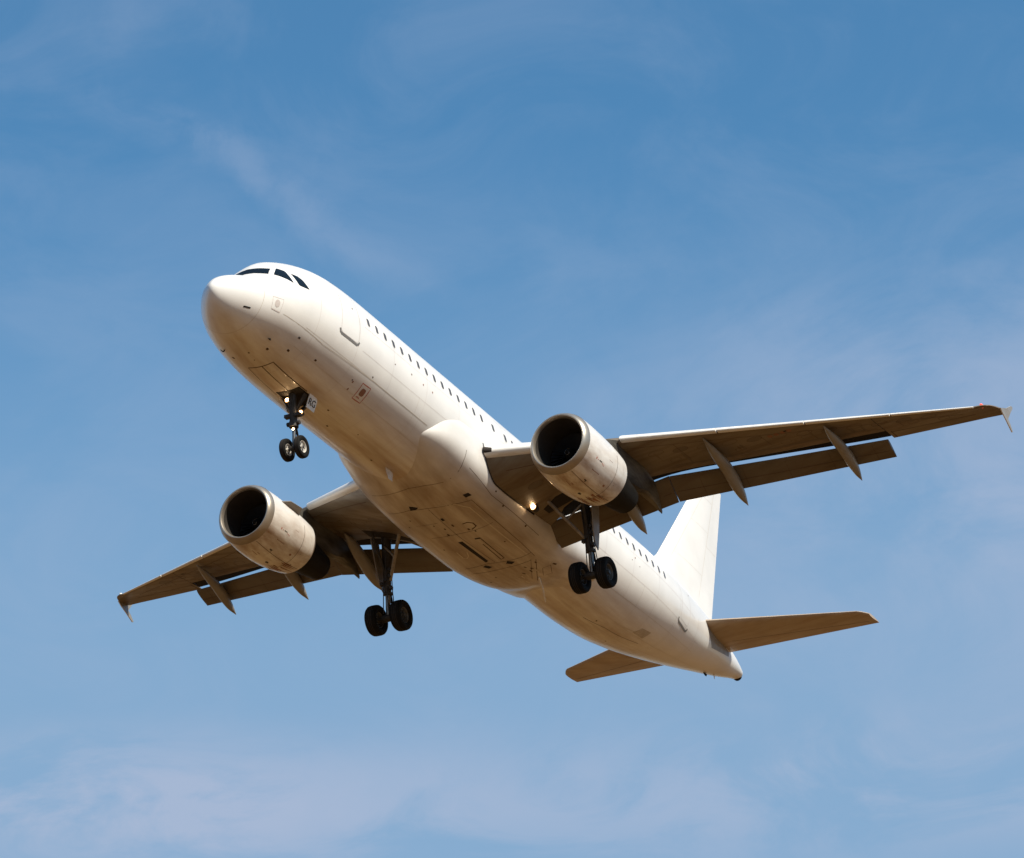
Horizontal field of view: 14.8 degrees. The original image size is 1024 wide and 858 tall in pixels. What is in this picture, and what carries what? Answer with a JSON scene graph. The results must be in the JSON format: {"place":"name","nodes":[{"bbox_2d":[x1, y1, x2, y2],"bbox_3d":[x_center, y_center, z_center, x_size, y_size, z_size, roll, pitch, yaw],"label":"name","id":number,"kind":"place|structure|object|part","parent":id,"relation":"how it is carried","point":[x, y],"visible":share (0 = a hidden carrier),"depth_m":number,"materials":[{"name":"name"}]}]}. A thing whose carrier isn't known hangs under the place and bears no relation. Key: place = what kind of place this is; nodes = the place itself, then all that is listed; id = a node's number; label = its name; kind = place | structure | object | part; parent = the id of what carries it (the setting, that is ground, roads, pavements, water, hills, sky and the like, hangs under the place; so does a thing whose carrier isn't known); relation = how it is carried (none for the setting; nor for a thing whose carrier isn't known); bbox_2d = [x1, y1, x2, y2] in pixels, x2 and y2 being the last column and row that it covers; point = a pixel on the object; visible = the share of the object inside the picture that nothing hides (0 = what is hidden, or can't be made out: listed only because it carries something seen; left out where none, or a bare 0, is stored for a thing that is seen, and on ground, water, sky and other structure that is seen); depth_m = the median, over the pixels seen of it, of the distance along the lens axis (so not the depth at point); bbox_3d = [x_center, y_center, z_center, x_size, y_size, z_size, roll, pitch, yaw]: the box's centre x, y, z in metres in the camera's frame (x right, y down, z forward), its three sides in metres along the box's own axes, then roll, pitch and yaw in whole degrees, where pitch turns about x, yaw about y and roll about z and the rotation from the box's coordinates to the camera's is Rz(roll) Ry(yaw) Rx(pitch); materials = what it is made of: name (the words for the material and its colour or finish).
{"place":"outdoors","nodes":[
{"label":"outdoors","id":0,"kind":"place"},
{"bbox_2d":[0,0,1023,857],"label":"sky","id":1,"kind":"structure","parent":0,"point":[623,217],"materials":[{"name":"blue"}]},
{"bbox_2d":[117,262,1012,681],"bbox_3d":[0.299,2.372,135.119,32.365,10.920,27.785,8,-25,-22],"label":"airplane","id":2,"kind":"object","parent":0,"point":[445,474],"visible":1,"depth_m":128.27,"materials":[{"name":"white paint"}]},
{"bbox_3d":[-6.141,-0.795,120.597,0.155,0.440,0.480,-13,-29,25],"label":"nose gear door","id":3,"kind":"part","parent":2,"relation":"part of","materials":[{"name":"paint"}]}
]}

